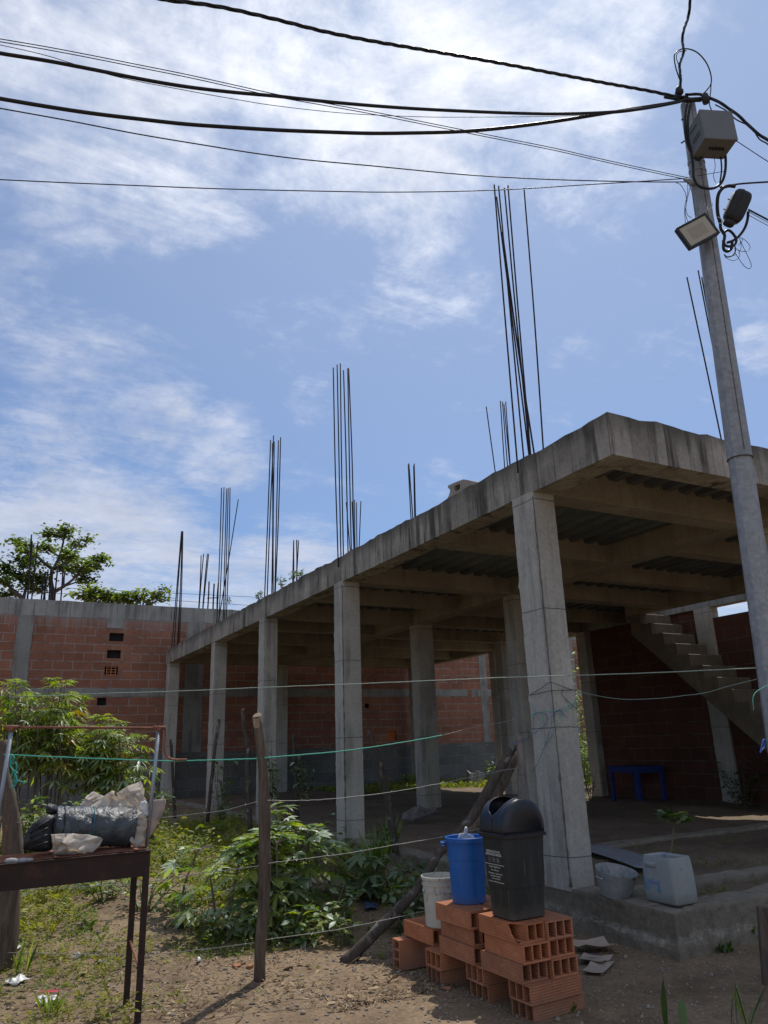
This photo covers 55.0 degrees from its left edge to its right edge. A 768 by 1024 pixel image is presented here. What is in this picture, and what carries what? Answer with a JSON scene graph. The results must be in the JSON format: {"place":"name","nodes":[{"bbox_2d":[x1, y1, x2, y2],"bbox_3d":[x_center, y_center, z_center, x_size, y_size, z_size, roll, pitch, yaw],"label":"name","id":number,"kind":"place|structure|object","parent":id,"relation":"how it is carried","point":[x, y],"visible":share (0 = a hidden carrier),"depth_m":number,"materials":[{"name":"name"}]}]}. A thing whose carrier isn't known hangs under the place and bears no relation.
{"place":"outdoors","nodes":[
{"label":"outdoors","id":0,"kind":"place"},
{"bbox_2d":[0,774,767,1023],"bbox_3d":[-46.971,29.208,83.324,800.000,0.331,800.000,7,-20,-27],"label":"ground","id":1,"kind":"structure","parent":0,"point":[477,1009],"depth_m":5.32,"materials":[{"name":"soil"}]},
{"bbox_2d":[0,739,23,970],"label":"fence post","id":2,"kind":"object","parent":1,"relation":"on","point":[10,901],"visible":0.66,"depth_m":6.09,"materials":[{"name":"wood"}]},
{"bbox_2d":[0,792,45,853],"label":"garden shrub","id":3,"kind":"object","parent":1,"relation":"on","point":[30,818],"visible":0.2,"depth_m":9.84,"materials":[{"name":"green plant"}]},
{"bbox_2d":[13,932,38,974],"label":"grass blade clump","id":4,"kind":"object","parent":1,"relation":"on","point":[18,963],"visible":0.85,"depth_m":5.82,"materials":[{"name":"green plant"}]},
{"bbox_2d":[0,679,56,829],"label":"tall cassava","id":5,"kind":"object","parent":1,"relation":"on","point":[11,721],"visible":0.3,"depth_m":11.76,"materials":[{"name":"green plant"}]},
{"bbox_2d":[0,677,87,836],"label":"tall cassava","id":6,"kind":"object","parent":1,"relation":"on","point":[33,737],"visible":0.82,"depth_m":11.46,"materials":[{"name":"green plant"}]},
{"bbox_2d":[33,987,68,1015],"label":"grass tuft","id":7,"kind":"object","parent":1,"relation":"on","point":[50,1005],"visible":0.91,"depth_m":4.90,"materials":[{"name":"green plant"}]},
{"bbox_2d":[0,520,115,599],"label":"wide tree","id":8,"kind":"object","parent":1,"relation":"on","point":[66,557],"visible":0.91,"depth_m":40.64,"materials":[{"name":"green plant"}]},
{"bbox_2d":[20,693,95,816],"bbox_3d":[-5.378,4.182,12.088,1.290,2.402,1.154,7,-20,-27],"label":"tall cassava","id":9,"kind":"object","parent":1,"relation":"on","point":[74,708],"visible":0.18,"depth_m":12.22,"materials":[{"name":"green plant"}]},
{"bbox_2d":[28,706,122,805],"bbox_3d":[-4.785,4.120,11.432,1.355,2.161,1.320,7,-20,-27],"label":"tall cassava","id":10,"kind":"object","parent":1,"relation":"on","point":[70,738],"visible":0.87,"depth_m":11.39,"materials":[{"name":"green plant"}]},
{"bbox_2d":[0,725,186,1023],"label":"table","id":11,"kind":"object","parent":1,"relation":"on","point":[50,868],"visible":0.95,"depth_m":4.83,"materials":[{"name":"metal"}]},
{"bbox_2d":[23,804,57,851],"bbox_3d":[-2.215,2.065,4.827,0.136,0.285,0.236,-12,-20,29],"label":"bin bag bundle","id":12,"kind":"object","parent":11,"relation":"on","point":[37,837],"visible":0.99,"depth_m":4.78,"materials":[{"name":"black plastic"}]},
{"bbox_2d":[51,833,102,854],"bbox_3d":[-2.008,2.168,4.831,0.328,0.135,0.097,7,-20,-27],"label":"empty sack","id":13,"kind":"object","parent":11,"relation":"on","point":[68,844],"visible":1,"depth_m":4.81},
{"bbox_2d":[53,805,136,846],"bbox_3d":[-1.984,2.151,5.054,0.534,0.296,0.273,7,-20,-27],"label":"sheeting roll","id":14,"kind":"object","parent":11,"relation":"on","point":[112,826],"visible":0.72,"depth_m":4.99,"materials":[{"name":"plastic"}]},
{"bbox_2d":[91,791,127,806],"bbox_3d":[-1.968,2.076,5.169,0.330,0.228,0.085,11,-21,-35],"label":"empty sack","id":15,"kind":"object","parent":14,"relation":"on","point":[110,799],"visible":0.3,"depth_m":5.20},
{"bbox_2d":[116,781,145,810],"bbox_3d":[-1.821,2.088,5.333,0.232,0.264,0.086,7,-20,-27],"label":"empty sack","id":16,"kind":"object","parent":11,"relation":"on","point":[132,795],"visible":0.76,"depth_m":5.32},
{"bbox_2d":[123,809,146,847],"bbox_3d":[-1.728,2.192,5.107,0.170,0.265,0.104,7,-20,-27],"label":"empty sack","id":17,"kind":"object","parent":11,"relation":"hanging from","point":[138,840],"visible":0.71,"depth_m":5.11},
{"bbox_2d":[140,799,165,846],"bbox_3d":[-1.641,2.214,5.239,0.182,0.323,0.071,7,-20,-27],"label":"empty sack","id":18,"kind":"object","parent":11,"relation":"on","point":[158,808],"visible":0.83,"depth_m":5.27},
{"bbox_2d":[72,879,120,902],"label":"leafy weed","id":19,"kind":"object","parent":1,"relation":"on","point":[101,891],"visible":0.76,"depth_m":7.78,"materials":[{"name":"green plant"}]},
{"bbox_2d":[61,713,133,793],"bbox_3d":[-4.504,4.331,11.962,1.161,2.049,1.359,-8,-18,19],"label":"tall cassava","id":20,"kind":"object","parent":1,"relation":"on","point":[115,744],"visible":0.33,"depth_m":11.96,"materials":[{"name":"green plant"}]},
{"bbox_2d":[63,581,151,604],"bbox_3d":[-13.478,8.121,35.126,4.351,9.620,2.202,4,-18,-19],"label":"tree","id":21,"kind":"object","parent":1,"relation":"on","point":[89,593],"visible":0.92,"depth_m":36.09,"materials":[{"name":"green plant"}]},
{"bbox_2d":[88,726,163,798],"bbox_3d":[-3.944,4.246,11.387,1.317,1.843,1.103,-5,-18,11],"label":"tall cassava","id":22,"kind":"object","parent":1,"relation":"on","point":[118,770],"visible":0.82,"depth_m":11.41,"materials":[{"name":"green plant"}]},
{"bbox_2d":[119,582,174,605],"bbox_3d":[-11.674,8.262,36.012,3.080,9.764,1.658,7,-20,-27],"label":"sparse tree","id":23,"kind":"object","parent":1,"relation":"on","point":[156,596],"visible":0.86,"depth_m":37.34,"materials":[{"name":"green plant"}]},
{"bbox_2d":[114,873,188,911],"bbox_3d":[-2.439,3.913,7.571,0.821,0.361,0.528,-3,-17,5],"label":"leafy weed","id":24,"kind":"object","parent":1,"relation":"on","point":[151,895],"visible":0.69,"depth_m":7.57,"materials":[{"name":"green plant"}]},
{"bbox_2d":[154,891,208,928],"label":"leafy weed","id":25,"kind":"object","parent":1,"relation":"on","point":[183,908],"visible":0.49,"depth_m":7.11,"materials":[{"name":"green plant"}]},
{"bbox_2d":[154,845,211,910],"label":"young cassava","id":26,"kind":"object","parent":1,"relation":"on","point":[168,870],"visible":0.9,"depth_m":7.39,"materials":[{"name":"green plant"}]},
{"bbox_2d":[186,904,235,942],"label":"leafy weed","id":27,"kind":"object","parent":1,"relation":"on","point":[199,917],"visible":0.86,"depth_m":6.53,"materials":[{"name":"green plant"}]},
{"bbox_2d":[166,840,258,940],"bbox_3d":[-1.487,3.560,6.945,0.872,0.852,1.119,-5,-18,9],"label":"young cassava","id":28,"kind":"object","parent":1,"relation":"on","point":[184,916],"visible":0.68,"depth_m":6.84,"materials":[{"name":"green plant"}]},
{"bbox_2d":[206,719,220,821],"bbox_3d":[-2.879,4.344,12.461,0.195,1.640,0.065,7,-20,-27],"label":"dark stake","id":29,"kind":"object","parent":1,"relation":"on","point":[212,771],"visible":0.98,"depth_m":12.42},
{"bbox_2d":[207,755,241,819],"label":"climbing vine","id":30,"kind":"object","parent":29,"relation":"attached to","point":[220,808],"visible":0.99,"depth_m":12.34,"materials":[{"name":"green plant"}]},
{"bbox_2d":[210,907,271,942],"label":"leafy weed","id":31,"kind":"object","parent":1,"relation":"on","point":[241,925],"visible":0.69,"depth_m":6.57,"materials":[{"name":"green plant"}]},
{"bbox_2d":[241,709,252,832],"bbox_3d":[-2.183,4.099,11.741,0.238,1.882,0.086,7,-20,-27],"label":"lichen post","id":32,"kind":"object","parent":1,"relation":"on","point":[248,786],"visible":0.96,"depth_m":11.69,"materials":[{"name":"wood"}]},
{"bbox_2d":[253,713,270,981],"bbox_3d":[-0.963,2.570,5.769,0.171,1.941,0.098,7,-20,-27],"label":"fence post","id":33,"kind":"object","parent":1,"relation":"on","point":[264,851],"visible":1,"depth_m":5.73,"materials":[{"name":"brown wood"}]},
{"bbox_2d":[12,735,441,761],"bbox_3d":[-1.386,1.992,6.147,3.780,0.145,0.442,-2,-17,0],"label":"green twine","id":34,"kind":"object","parent":33,"relation":"attached to","point":[226,759],"visible":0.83,"depth_m":6.13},
{"bbox_2d":[22,829,477,889],"bbox_3d":[-0.923,2.788,5.938,4.209,0.379,0.500,-1,-17,-3],"label":"barbed wire","id":35,"kind":"object","parent":33,"relation":"attached to","point":[241,868],"visible":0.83,"depth_m":5.87,"materials":[{"name":"metal"}]},
{"bbox_2d":[216,830,317,938],"bbox_3d":[-1.150,3.503,7.036,0.950,0.920,0.904,-18,-24,42],"label":"young cassava","id":36,"kind":"object","parent":1,"relation":"on","point":[277,879],"visible":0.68,"depth_m":6.93,"materials":[{"name":"green plant"}]},
{"bbox_2d":[224,801,328,923],"bbox_3d":[-1.117,3.496,7.334,1.081,1.115,1.084,7,-20,-27],"label":"young cassava","id":37,"kind":"object","parent":1,"relation":"on","point":[292,870],"visible":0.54,"depth_m":7.21,"materials":[{"name":"green plant"}]},
{"bbox_2d":[0,534,589,808],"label":"brick boundary wall","id":38,"kind":"structure","parent":1,"relation":"on","point":[91,648],"depth_m":22.93,"materials":[{"name":"brick"}]},
{"bbox_2d":[269,901,339,948],"bbox_3d":[-0.761,3.670,6.582,0.751,0.362,0.388,-10,-19,24],"label":"leafy weed","id":39,"kind":"object","parent":1,"relation":"on","point":[301,940],"visible":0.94,"depth_m":6.51,"materials":[{"name":"green plant"}]},
{"bbox_2d":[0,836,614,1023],"bbox_3d":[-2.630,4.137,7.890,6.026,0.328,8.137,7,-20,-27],"label":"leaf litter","id":40,"kind":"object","parent":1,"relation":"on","point":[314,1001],"visible":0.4,"depth_m":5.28,"materials":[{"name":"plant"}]},
{"bbox_2d":[269,823,354,924],"bbox_3d":[-0.818,3.621,7.413,1.070,0.941,1.067,7,-20,-27],"label":"young cassava","id":41,"kind":"object","parent":1,"relation":"on","point":[304,882],"visible":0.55,"depth_m":7.32,"materials":[{"name":"green plant"}]},
{"bbox_2d":[284,838,372,893],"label":"young cassava","id":42,"kind":"object","parent":1,"relation":"on","point":[344,875],"visible":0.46,"depth_m":8.20,"materials":[{"name":"green plant"}]},
{"bbox_2d":[307,883,366,935],"bbox_3d":[-0.457,3.712,6.840,0.565,0.446,0.558,7,-20,-27],"label":"leafy weed","id":43,"kind":"object","parent":1,"relation":"on","point":[349,903],"visible":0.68,"depth_m":6.81,"materials":[{"name":"green plant"}]},
{"bbox_2d":[326,912,363,946],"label":"leafy weed","id":44,"kind":"object","parent":1,"relation":"on","point":[344,940],"visible":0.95,"depth_m":6.40,"materials":[{"name":"green plant"}]},
{"bbox_2d":[338,853,393,899],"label":"young cassava","id":45,"kind":"object","parent":1,"relation":"on","point":[357,861],"visible":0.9,"depth_m":7.90,"materials":[{"name":"green plant"}]},
{"bbox_2d":[354,821,393,881],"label":"feathery weed","id":46,"kind":"object","parent":1,"relation":"on","point":[376,852],"visible":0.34,"depth_m":8.52,"materials":[{"name":"green plant"}]},
{"bbox_2d":[353,851,409,900],"bbox_3d":[-0.051,3.972,8.082,0.675,0.522,0.552,7,-20,-27],"label":"leafy weed","id":47,"kind":"object","parent":1,"relation":"on","point":[380,890],"visible":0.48,"depth_m":8.02,"materials":[{"name":"green plant"}]},
{"bbox_2d":[0,883,767,1023],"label":"pebbles","id":48,"kind":"object","parent":1,"relation":"on","point":[557,1018],"visible":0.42,"depth_m":5.31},
{"bbox_2d":[0,808,767,1023],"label":"ground weeds","id":49,"kind":"object","parent":1,"relation":"on","point":[189,831],"visible":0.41,"depth_m":7.27,"materials":[{"name":"green plant"}]},
{"bbox_2d":[371,875,423,932],"bbox_3d":[0.165,3.668,6.905,0.639,0.526,0.485,7,-20,-27],"label":"leafy weed","id":50,"kind":"object","parent":1,"relation":"on","point":[392,900],"visible":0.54,"depth_m":6.85,"materials":[{"name":"green plant"}]},
{"bbox_2d":[392,936,431,970],"bbox_3d":[0.278,3.409,5.745,0.420,0.205,0.108,7,-20,-27],"label":"hollow brick","id":51,"kind":"object","parent":1,"relation":"on","point":[409,953],"visible":0.52,"depth_m":5.66,"materials":[{"name":"brick"}]},
{"bbox_2d":[404,916,441,945],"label":"hollow brick","id":52,"kind":"object","parent":51,"relation":"on","point":[417,928],"visible":0.68,"depth_m":5.58,"materials":[{"name":"brick"}]},
{"bbox_2d":[421,872,451,928],"bbox_3d":[0.433,2.949,5.616,0.290,0.343,0.290,7,-20,-27],"label":"white bucket","id":53,"kind":"object","parent":52,"relation":"on","point":[436,886],"visible":0.66,"depth_m":5.53,"materials":[{"name":"plastic"}]},
{"bbox_2d":[385,854,448,911],"bbox_3d":[0.368,3.834,7.633,0.751,0.544,0.480,7,-20,-27],"label":"leafy weed","id":54,"kind":"object","parent":1,"relation":"on","point":[418,907],"visible":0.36,"depth_m":7.57,"materials":[{"name":"green plant"}]},
{"bbox_2d":[339,743,515,963],"bbox_3d":[0.416,2.862,6.253,1.619,1.684,0.125,1,-18,-9],"label":"leaning log","id":55,"kind":"object","parent":1,"relation":"on","point":[362,945],"visible":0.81,"depth_m":6.16,"materials":[{"name":"wood"}]},
{"bbox_2d":[460,753,516,833],"bbox_3d":[0.922,2.515,6.511,0.671,0.719,0.121,5,-19,-22],"label":"leaning branch","id":56,"kind":"object","parent":55,"relation":"on","point":[503,782],"visible":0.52,"depth_m":6.56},
{"bbox_2d":[426,965,469,985],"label":"hollow brick","id":57,"kind":"object","parent":1,"relation":"on","point":[453,976],"visible":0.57,"depth_m":5.24,"materials":[{"name":"brick"}]},
{"bbox_2d":[425,945,465,970],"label":"hollow brick","id":58,"kind":"object","parent":57,"relation":"on","point":[436,958],"visible":0.52,"depth_m":5.25,"materials":[{"name":"brick"}]},
{"bbox_2d":[160,184,767,961],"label":"unfinished building","id":59,"kind":"structure","parent":1,"relation":"on","point":[608,542],"depth_m":12.54,"materials":[{"name":"concrete"}]},
{"bbox_2d":[292,734,299,817],"bbox_3d":[-1.569,4.670,13.090,0.154,1.417,0.077,7,-20,-27],"label":"vine post","id":60,"kind":"object","parent":59,"relation":"on","point":[296,794],"visible":0.94,"depth_m":13.05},
{"bbox_2d":[289,756,318,801],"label":"climbing vine","id":61,"kind":"object","parent":60,"relation":"attached to","point":[300,769],"visible":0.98,"depth_m":13.04,"materials":[{"name":"green plant"}]},
{"bbox_2d":[367,730,398,852],"bbox_3d":[-0.017,3.599,9.543,0.410,1.500,0.108,7,-20,-27],"label":"leaning post","id":62,"kind":"object","parent":59,"relation":"on","point":[389,807],"visible":0.92,"depth_m":9.51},
{"bbox_2d":[595,862,637,899],"bbox_3d":[2.017,3.193,6.365,0.354,0.274,0.356,-7,-18,16],"label":"bucket","id":63,"kind":"object","parent":59,"relation":"on","point":[616,881],"visible":0.98,"depth_m":6.29,"materials":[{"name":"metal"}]},
{"bbox_2d":[643,852,696,905],"bbox_3d":[2.348,3.022,6.094,0.273,0.348,0.344,7,-20,-27],"label":"plastic jug","id":64,"kind":"object","parent":59,"relation":"on","point":[669,879],"visible":1,"depth_m":5.99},
{"bbox_2d":[470,980,509,1001],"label":"hollow brick","id":65,"kind":"object","parent":1,"relation":"on","point":[496,992],"visible":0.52,"depth_m":4.87,"materials":[{"name":"brick"}]},
{"bbox_2d":[466,963,507,985],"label":"hollow brick","id":66,"kind":"object","parent":65,"relation":"on","point":[478,974],"visible":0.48,"depth_m":4.90,"materials":[{"name":"brick"}]},
{"bbox_2d":[439,935,484,965],"bbox_3d":[0.587,3.035,5.145,0.205,0.108,0.420,8,-20,-28],"label":"hollow brick","id":67,"kind":"object","parent":66,"relation":"on","point":[461,951],"visible":0.52,"depth_m":5.05,"materials":[{"name":"brick"}]},
{"bbox_2d":[441,921,484,946],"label":"hollow brick","id":68,"kind":"object","parent":67,"relation":"on","point":[474,938],"visible":0.43,"depth_m":5.07,"materials":[{"name":"brick"}]},
{"bbox_2d":[435,900,491,929],"bbox_3d":[0.565,2.824,5.192,0.205,0.108,0.420,8,-20,-29],"label":"hollow brick","id":69,"kind":"object","parent":68,"relation":"on","point":[463,916],"visible":0.68,"depth_m":5.11,"materials":[{"name":"brick"}]},
{"bbox_2d":[440,834,485,904],"bbox_3d":[0.596,2.593,5.366,0.325,0.436,0.304,7,-20,-27],"label":"blue bucket","id":70,"kind":"object","parent":69,"relation":"on","point":[466,858],"visible":0.91,"depth_m":5.27,"materials":[{"name":"plastic"}]},
{"bbox_2d":[515,733,525,797],"bbox_3d":[1.241,2.791,6.337,0.133,1.719,0.079,7,-20,-27],"label":"fence post","id":71,"kind":"object","parent":1,"relation":"on","point":[521,780],"visible":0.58,"depth_m":6.47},
{"bbox_2d":[511,991,584,1022],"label":"hollow brick","id":72,"kind":"object","parent":1,"relation":"on","point":[544,1012],"visible":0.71,"depth_m":4.56,"materials":[{"name":"brick"}]},
{"bbox_2d":[508,973,581,1006],"bbox_3d":[1.014,2.976,4.640,0.420,0.108,0.205,8,-20,-30],"label":"hollow brick","id":73,"kind":"object","parent":72,"relation":"on","point":[532,994],"visible":0.81,"depth_m":4.55,"materials":[{"name":"brick"}]},
{"bbox_2d":[480,949,547,984],"bbox_3d":[0.830,2.900,4.738,0.205,0.108,0.420,8,-20,-28],"label":"hollow brick","id":74,"kind":"object","parent":73,"relation":"on","point":[514,971],"visible":0.77,"depth_m":4.62,"materials":[{"name":"brick"}]},
{"bbox_2d":[484,933,550,964],"bbox_3d":[0.852,2.792,4.756,0.205,0.108,0.420,7,-19,-26],"label":"hollow brick","id":75,"kind":"object","parent":74,"relation":"on","point":[531,953],"visible":0.74,"depth_m":4.63,"materials":[{"name":"brick"}]},
{"bbox_2d":[478,911,544,944],"bbox_3d":[0.825,2.692,4.796,0.205,0.108,0.425,8,-20,-28],"label":"hollow brick","id":76,"kind":"object","parent":75,"relation":"on","point":[526,931],"visible":0.94,"depth_m":4.69,"materials":[{"name":"brick"}]},
{"bbox_2d":[479,796,545,920],"bbox_3d":[0.878,2.295,4.943,0.388,0.729,0.326,7,-20,-27],"label":"litter bin","id":77,"kind":"object","parent":76,"relation":"on","point":[512,832],"visible":1,"depth_m":4.83,"materials":[{"name":"plastic"}]},
{"bbox_2d":[547,954,578,978],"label":"hollow brick","id":78,"kind":"object","parent":73,"relation":"on","point":[563,966],"visible":0.49,"depth_m":4.66,"materials":[{"name":"brick"}]},
{"bbox_2d":[549,936,574,958],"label":"hollow brick","id":79,"kind":"object","parent":78,"relation":"on","point":[561,947],"visible":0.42,"depth_m":4.71,"materials":[{"name":"brick"}]},
{"bbox_2d":[536,909,573,939],"bbox_3d":[1.027,2.711,4.877,0.205,0.108,0.420,7,-19,-26],"label":"hollow brick","id":80,"kind":"object","parent":79,"relation":"on","point":[557,925],"visible":0.45,"depth_m":4.73,"materials":[{"name":"brick"}]},
{"bbox_2d":[574,936,613,948],"bbox_3d":[1.658,3.458,5.902,0.369,0.067,0.236,3,-18,-15],"label":"cardboard piece","id":81,"kind":"object","parent":1,"relation":"on","point":[598,942],"visible":0.91,"depth_m":5.96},
{"bbox_2d":[661,980,686,1023],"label":"sword leaf","id":82,"kind":"object","parent":1,"relation":"on","point":[682,1011],"visible":1,"depth_m":3.97,"materials":[{"name":"green plant"}]},
{"bbox_2d":[664,86,767,751],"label":"utility pole","id":83,"kind":"object","parent":1,"relation":"on","point":[751,538],"visible":0.93,"depth_m":5.92,"materials":[{"name":"concrete"}]},
{"bbox_2d":[1,45,626,117],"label":"overhead cable","id":84,"kind":"object","parent":83,"relation":"attached to","point":[266,104],"visible":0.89,"depth_m":5.57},
{"bbox_2d":[0,178,679,192],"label":"overhead cable","id":85,"kind":"object","parent":83,"relation":"attached to","point":[325,191],"visible":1,"depth_m":6.26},
{"bbox_2d":[0,108,684,182],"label":"overhead cable","id":86,"kind":"object","parent":83,"relation":"attached to","point":[337,162],"visible":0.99,"depth_m":5.86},
{"bbox_2d":[0,51,687,115],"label":"overhead cable","id":87,"kind":"object","parent":83,"relation":"attached to","point":[45,60],"visible":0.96,"depth_m":5.80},
{"bbox_2d":[0,96,688,134],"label":"overhead cable","id":88,"kind":"object","parent":83,"relation":"attached to","point":[100,114],"visible":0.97,"depth_m":5.96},
{"bbox_2d":[0,38,688,178],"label":"overhead cable","id":89,"kind":"object","parent":83,"relation":"attached to","point":[323,102],"visible":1,"depth_m":5.64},
{"bbox_2d":[15,668,755,696],"bbox_3d":[-0.282,1.378,5.927,6.078,0.071,0.009,-5,-18,11],"label":"twine strand","id":90,"kind":"object","parent":83,"relation":"attached to","point":[396,682],"visible":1,"depth_m":5.84},
{"bbox_2d":[158,0,687,98],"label":"overhead cable","id":91,"kind":"object","parent":83,"relation":"attached to","point":[266,17],"visible":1,"depth_m":5.79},
{"bbox_2d":[674,212,719,250],"bbox_3d":[2.734,-2.446,6.451,0.378,0.350,0.156,4,-18,-18],"label":"floodlight","id":92,"kind":"object","parent":83,"relation":"attached to","point":[699,230],"visible":1,"depth_m":6.43,"materials":[{"name":"black plastic"}]},
{"bbox_2d":[689,109,737,158],"bbox_3d":[2.926,-3.349,6.571,0.323,0.338,0.236,0,-17,-6],"label":"junction box","id":93,"kind":"object","parent":83,"relation":"attached to","point":[712,134],"visible":0.98,"depth_m":6.48,"materials":[{"name":"grey plastic"}]},
{"bbox_2d":[684,103,726,189],"bbox_3d":[2.865,-3.270,6.649,0.398,0.751,0.209,5,-19,-22],"label":"drop cable","id":94,"kind":"object","parent":93,"relation":"attached to","point":[686,132],"visible":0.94,"depth_m":6.61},
{"bbox_2d":[685,93,767,141],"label":"overhead cable","id":95,"kind":"object","parent":83,"relation":"attached to","point":[744,121],"visible":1,"depth_m":6.84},
{"bbox_2d":[730,979,767,1023],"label":"grass tuft","id":96,"kind":"object","parent":1,"relation":"on","point":[742,1012],"visible":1,"depth_m":4.13,"materials":[{"name":"green plant"}]},
{"bbox_2d":[756,906,767,985],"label":"wooden stake","id":97,"kind":"object","parent":1,"relation":"on","point":[762,918],"visible":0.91,"depth_m":5.14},
{"bbox_2d":[0,0,767,616],"label":"sky","id":98,"kind":"structure","parent":0,"point":[156,343],"materials":[{"name":"blue"}]},
{"bbox_2d":[401,806,437,821],"bbox_3d":[0.619,5.235,12.820,0.758,0.257,0.238,7,-20,-27],"label":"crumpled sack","id":99,"kind":"object","parent":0,"point":[415,814],"visible":1,"depth_m":12.73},
{"bbox_2d":[310,774,591,793],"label":"backyard grass","id":100,"kind":"structure","parent":0,"point":[462,783],"depth_m":22.55,"materials":[{"name":"green plant"}]},
{"bbox_2d":[176,785,767,897],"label":"dirt floor","id":101,"kind":"structure","parent":0,"point":[621,818],"depth_m":12.25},
{"bbox_2d":[591,844,642,867],"bbox_3d":[2.600,3.859,8.327,0.420,0.035,1.730,1,-18,-11],"label":"roofing sheet","id":102,"kind":"object","parent":101,"relation":"on","point":[633,859],"visible":0.63,"depth_m":8.21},
{"bbox_2d":[608,765,666,800],"bbox_3d":[5.481,5.883,16.004,0.717,0.730,0.968,5,-19,-21],"label":"blue table","id":103,"kind":"object","parent":101,"relation":"on","point":[635,770],"visible":0.86,"depth_m":15.75,"materials":[{"name":"paint"}]},
{"bbox_2d":[654,805,694,852],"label":"papaya seedling","id":104,"kind":"object","parent":101,"relation":"on","point":[667,815],"visible":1,"depth_m":6.68,"materials":[{"name":"green plant"}]},
{"bbox_2d":[710,755,765,805],"bbox_3d":[6.881,5.179,14.213,0.672,0.944,0.880,7,-20,-27],"label":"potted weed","id":105,"kind":"object","parent":101,"relation":"on","point":[736,792],"visible":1,"depth_m":14.14,"materials":[{"name":"green plant"}]},
{"bbox_2d":[719,181,767,187],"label":"overhead cable","id":106,"kind":"object","parent":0,"point":[748,183],"visible":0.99,"depth_m":6.81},
{"bbox_2d":[715,184,751,268],"bbox_3d":[3.218,-2.628,6.776,0.337,0.750,0.227,1,-18,-9],"label":"cable coil","id":107,"kind":"object","parent":106,"relation":"hanging from","point":[723,232],"visible":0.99,"depth_m":6.78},
{"bbox_2d":[723,188,751,227],"bbox_3d":[3.226,-2.778,6.745,0.254,0.338,0.179,-3,-17,2],"label":"splice closure","id":108,"kind":"object","parent":107,"relation":"attached to","point":[737,206],"visible":1,"depth_m":6.70,"materials":[{"name":"black plastic"}]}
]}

